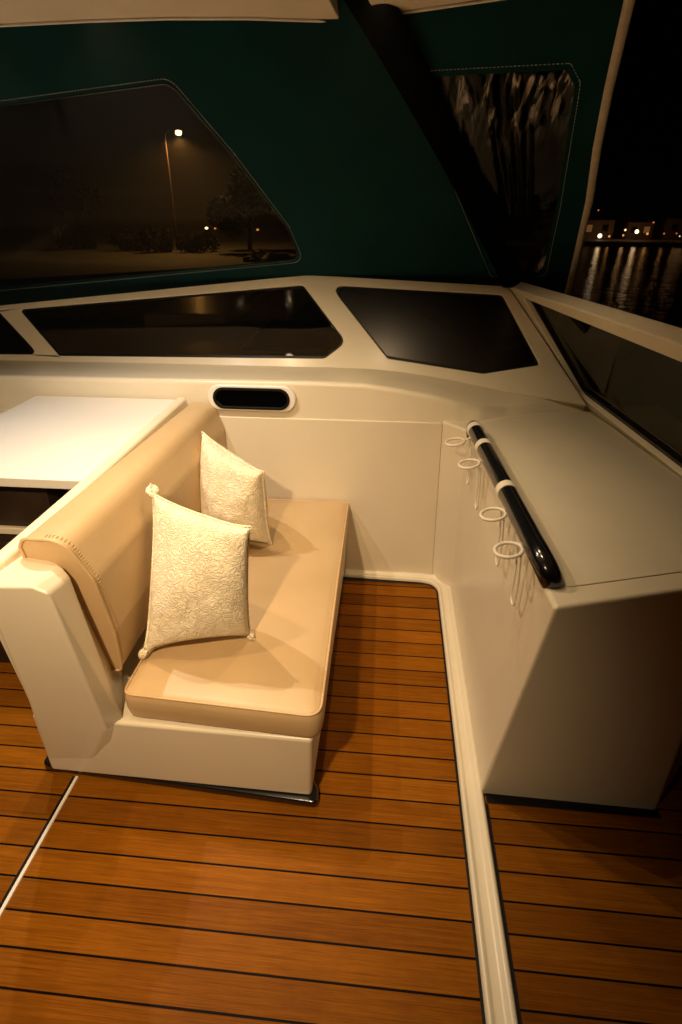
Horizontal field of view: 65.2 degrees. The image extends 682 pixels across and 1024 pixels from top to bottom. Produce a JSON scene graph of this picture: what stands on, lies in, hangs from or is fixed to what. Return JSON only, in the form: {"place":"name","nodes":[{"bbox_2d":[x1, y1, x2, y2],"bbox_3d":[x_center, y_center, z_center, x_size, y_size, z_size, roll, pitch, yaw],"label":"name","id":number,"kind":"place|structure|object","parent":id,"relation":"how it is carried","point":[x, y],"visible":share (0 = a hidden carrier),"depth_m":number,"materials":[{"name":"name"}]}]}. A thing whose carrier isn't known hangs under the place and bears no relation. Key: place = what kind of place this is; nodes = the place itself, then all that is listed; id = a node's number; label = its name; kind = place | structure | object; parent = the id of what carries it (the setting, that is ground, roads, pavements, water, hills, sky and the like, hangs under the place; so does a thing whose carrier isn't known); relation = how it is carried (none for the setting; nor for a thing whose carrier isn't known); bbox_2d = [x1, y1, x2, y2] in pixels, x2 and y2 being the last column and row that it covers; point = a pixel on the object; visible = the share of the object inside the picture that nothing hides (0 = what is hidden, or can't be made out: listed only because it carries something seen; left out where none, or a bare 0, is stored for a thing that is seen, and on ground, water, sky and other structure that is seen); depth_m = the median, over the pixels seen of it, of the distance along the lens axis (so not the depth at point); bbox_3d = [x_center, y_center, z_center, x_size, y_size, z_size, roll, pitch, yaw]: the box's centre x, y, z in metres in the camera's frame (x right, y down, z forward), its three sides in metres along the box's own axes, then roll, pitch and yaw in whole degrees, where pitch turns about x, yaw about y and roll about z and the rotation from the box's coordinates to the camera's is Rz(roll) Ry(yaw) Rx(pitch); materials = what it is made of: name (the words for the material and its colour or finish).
{"place":"outdoors","nodes":[
{"label":"outdoors","id":0,"kind":"place"},
{"bbox_2d":[0,230,296,286],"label":"quay ground","id":1,"kind":"structure","parent":0,"point":[27,257],"depth_m":47.44,"materials":[{"name":"concrete"}]},
{"bbox_2d":[44,166,100,231],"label":"tree","id":2,"kind":"object","parent":1,"relation":"on","point":[71,196],"visible":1,"depth_m":96.48,"materials":[{"name":"green plant"}]},
{"bbox_2d":[53,224,97,248],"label":"bush","id":3,"kind":"object","parent":1,"relation":"on","point":[84,239],"visible":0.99,"depth_m":55.43,"materials":[{"name":"green plant"}]},
{"bbox_2d":[105,227,147,250],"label":"bush","id":4,"kind":"object","parent":1,"relation":"on","point":[123,242],"visible":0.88,"depth_m":53.10,"materials":[{"name":"green plant"}]},
{"bbox_2d":[137,225,188,252],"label":"bush","id":5,"kind":"object","parent":1,"relation":"on","point":[151,239],"visible":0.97,"depth_m":51.28,"materials":[{"name":"green plant"}]},
{"bbox_2d":[164,129,181,249],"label":"street lamp","id":6,"kind":"object","parent":1,"relation":"on","point":[178,132],"visible":0.99,"depth_m":52.37,"materials":[{"name":"metal"}]},
{"bbox_2d":[184,230,219,252],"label":"bush","id":7,"kind":"object","parent":1,"relation":"on","point":[196,242],"visible":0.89,"depth_m":52.02,"materials":[{"name":"green plant"}]},
{"bbox_2d":[205,165,271,251],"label":"tree","id":8,"kind":"object","parent":1,"relation":"on","point":[242,203],"visible":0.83,"depth_m":49.92,"materials":[{"name":"green plant"}]},
{"bbox_2d":[243,255,261,261],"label":"boulder","id":9,"kind":"object","parent":1,"relation":"on","point":[252,258],"visible":0.66,"depth_m":42.27,"materials":[{"name":"stone"}]},
{"bbox_2d":[252,249,267,255],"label":"boulder","id":10,"kind":"object","parent":1,"relation":"on","point":[261,252],"visible":0.61,"depth_m":47.68,"materials":[{"name":"stone"}]},
{"bbox_2d":[261,252,289,261],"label":"boulder","id":11,"kind":"object","parent":1,"relation":"on","point":[271,256],"visible":0.5,"depth_m":41.16,"materials":[{"name":"stone"}]},
{"bbox_2d":[0,580,482,1023],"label":"teak deck","id":12,"kind":"structure","parent":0,"point":[345,900],"depth_m":1.47,"materials":[{"name":"brown wood"}]},
{"bbox_2d":[0,776,74,908],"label":"deck joint gap","id":13,"kind":"object","parent":12,"relation":"on","point":[34,846],"visible":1,"depth_m":1.54,"materials":[{"name":"white rubber"}]},
{"bbox_2d":[0,776,78,916],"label":"deck joint strip","id":14,"kind":"object","parent":12,"relation":"on","point":[24,870],"visible":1,"depth_m":1.53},
{"bbox_2d":[0,396,174,662],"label":"bar counter","id":15,"kind":"object","parent":12,"relation":"on","point":[54,450],"visible":0.26,"depth_m":1.89,"materials":[{"name":"plastic"}]},
{"bbox_2d":[0,541,9,650],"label":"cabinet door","id":16,"kind":"structure","parent":15,"relation":"in","point":[2,543],"depth_m":1.86,"materials":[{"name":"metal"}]},
{"bbox_2d":[0,397,348,806],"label":"bench seat","id":17,"kind":"object","parent":12,"relation":"on","point":[240,716],"visible":0.82,"depth_m":1.56,"materials":[{"name":"beige leather"}]},
{"bbox_2d":[138,483,254,658],"bbox_3d":[-0.419,0.185,1.573,0.362,0.488,0.244,3,30,4],"label":"throw pillow","id":18,"kind":"object","parent":17,"relation":"on","point":[199,577],"visible":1,"depth_m":1.49,"materials":[{"name":"fabric"}]},
{"bbox_2d":[200,431,271,544],"bbox_3d":[-0.415,-0.072,2.070,0.327,0.419,0.228,10,31,18],"label":"throw pillow","id":19,"kind":"object","parent":17,"relation":"on","point":[233,488],"visible":0.82,"depth_m":1.97,"materials":[{"name":"fabric"}]},
{"bbox_2d":[0,276,681,573],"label":"forward coaming","id":20,"kind":"object","parent":12,"relation":"on","point":[379,394],"visible":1,"depth_m":2.41,"materials":[{"name":"cream gelcoat fiberglass"},{"name":"smoked acrylic"},{"name":"black rubber"}]},
{"bbox_2d":[0,313,33,354],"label":"window pane","id":21,"kind":"structure","parent":20,"relation":"in","point":[32,351],"depth_m":2.61,"materials":[{"name":"black glass"}]},
{"bbox_2d":[22,286,342,358],"bbox_3d":[-0.776,-0.912,2.558,1.589,0.315,0.196,3,30,4],"label":"window pane","id":22,"kind":"structure","parent":20,"relation":"in","point":[23,311],"depth_m":2.55,"materials":[{"name":"glass"}]},
{"bbox_2d":[0,0,500,304],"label":"canvas screen","id":23,"kind":"object","parent":20,"relation":"on","point":[314,128],"visible":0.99,"depth_m":1.75,"materials":[{"name":"green fabric"}]},
{"bbox_2d":[344,0,520,287],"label":"roof strut","id":24,"kind":"object","parent":20,"relation":"attached to","point":[387,33],"visible":0.88,"depth_m":1.64,"materials":[{"name":"black metal"}]},
{"bbox_2d":[0,0,501,26],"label":"hardtop roof","id":25,"kind":"structure","parent":24,"relation":"on","point":[14,13],"depth_m":1.36,"materials":[{"name":"beige plastic"}]},
{"bbox_2d":[336,286,537,373],"bbox_3d":[0.435,-0.839,2.463,0.939,0.348,0.216,3,30,4],"label":"window pane","id":26,"kind":"structure","parent":20,"relation":"in","point":[477,333],"depth_m":2.46,"materials":[{"name":"glass"}]},
{"bbox_2d":[403,0,634,294],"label":"canvas screen","id":27,"kind":"object","parent":20,"relation":"on","point":[581,43],"visible":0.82,"depth_m":1.42,"materials":[{"name":"fabric"}]},
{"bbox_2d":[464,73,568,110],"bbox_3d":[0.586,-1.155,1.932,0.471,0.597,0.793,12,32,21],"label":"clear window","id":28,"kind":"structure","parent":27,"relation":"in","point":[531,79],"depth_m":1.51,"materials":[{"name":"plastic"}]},
{"bbox_2d":[530,300,681,467],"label":"window pane","id":29,"kind":"structure","parent":20,"relation":"in","point":[640,386],"depth_m":1.85,"materials":[{"name":"black glass"}]},
{"bbox_2d":[343,569,518,1023],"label":"deck gutter moulding","id":30,"kind":"object","parent":12,"relation":"on","point":[498,992],"visible":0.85,"depth_m":1.56,"materials":[{"name":"white plastic"}]},
{"bbox_2d":[343,577,661,1023],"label":"deck caulk line","id":31,"kind":"object","parent":12,"relation":"on","point":[551,804],"visible":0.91,"depth_m":1.63,"materials":[{"name":"rubber"}]},
{"bbox_2d":[0,218,681,334],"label":"harbour water","id":32,"kind":"structure","parent":0,"point":[644,281],"depth_m":44.21,"materials":[{"name":"black liquid"}]},
{"bbox_2d":[0,288,442,570],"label":"foredeck","id":33,"kind":"object","parent":32,"relation":"on","point":[289,322],"visible":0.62,"depth_m":5.79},
{"bbox_2d":[0,0,681,218],"label":"sky","id":34,"kind":"structure","parent":0,"point":[112,142],"materials":[{"name":"black"}]},
{"bbox_2d":[484,766,681,1023],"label":"teak side deck","id":35,"kind":"structure","parent":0,"point":[592,902],"depth_m":1.40,"materials":[{"name":"brown wood"}]},
{"bbox_2d":[432,406,681,809],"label":"side console","id":36,"kind":"object","parent":35,"relation":"on","point":[574,688],"visible":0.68,"depth_m":1.56,"materials":[{"name":"white plastic"}]},
{"bbox_2d":[445,420,564,605],"bbox_3d":[0.467,-0.034,1.726,0.163,0.233,1.020,1,29,1],"label":"rod rail","id":37,"kind":"object","parent":36,"relation":"attached to","point":[532,544],"visible":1,"depth_m":1.48,"materials":[{"name":"black plastic"}]},
{"bbox_2d":[498,222,681,246],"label":"shore","id":38,"kind":"structure","parent":0,"point":[517,233],"depth_m":78.72,"materials":[{"name":"stone"}]},
{"bbox_2d":[530,210,555,237],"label":"waterfront house","id":39,"kind":"structure","parent":38,"relation":"on","point":[542,223],"depth_m":84.22,"materials":[{"name":"tile"}]},
{"bbox_2d":[538,223,543,230],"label":"window","id":40,"kind":"structure","parent":39,"relation":"in","point":[541,225],"depth_m":84.12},
{"bbox_2d":[530,198,557,215],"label":"tree","id":41,"kind":"object","parent":38,"relation":"on","point":[551,206],"visible":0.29,"depth_m":87.94,"materials":[{"name":"green plant"}]},
{"bbox_2d":[584,212,616,238],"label":"waterfront house","id":42,"kind":"structure","parent":38,"relation":"on","point":[602,223],"depth_m":81.59,"materials":[{"name":"tile"}]},
{"bbox_2d":[586,225,592,231],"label":"window","id":43,"kind":"structure","parent":42,"relation":"in","point":[589,227],"depth_m":81.82,"materials":[{"name":"orange glass"}]},
{"bbox_2d":[602,225,608,231],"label":"window","id":44,"kind":"structure","parent":42,"relation":"in","point":[605,227],"depth_m":81.32,"materials":[{"name":"black glass"}]},
{"bbox_2d":[619,215,655,239],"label":"waterfront house","id":45,"kind":"structure","parent":38,"relation":"on","point":[642,224],"depth_m":81.41,"materials":[{"name":"tile"}]},
{"bbox_2d":[630,227,636,232],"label":"window","id":46,"kind":"structure","parent":45,"relation":"in","point":[633,229],"depth_m":81.37,"materials":[{"name":"black glass"}]},
{"bbox_2d":[643,227,649,232],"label":"window","id":47,"kind":"structure","parent":45,"relation":"in","point":[646,229],"depth_m":80.97,"materials":[{"name":"orange glass"}]},
{"bbox_2d":[654,209,681,239],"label":"waterfront house","id":48,"kind":"structure","parent":38,"relation":"on","point":[669,224],"depth_m":81.25,"materials":[{"name":"tile"}]},
{"bbox_2d":[671,224,677,231],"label":"window","id":49,"kind":"structure","parent":48,"relation":"in","point":[674,226],"depth_m":80.85,"materials":[{"name":"black glass"}]}
]}

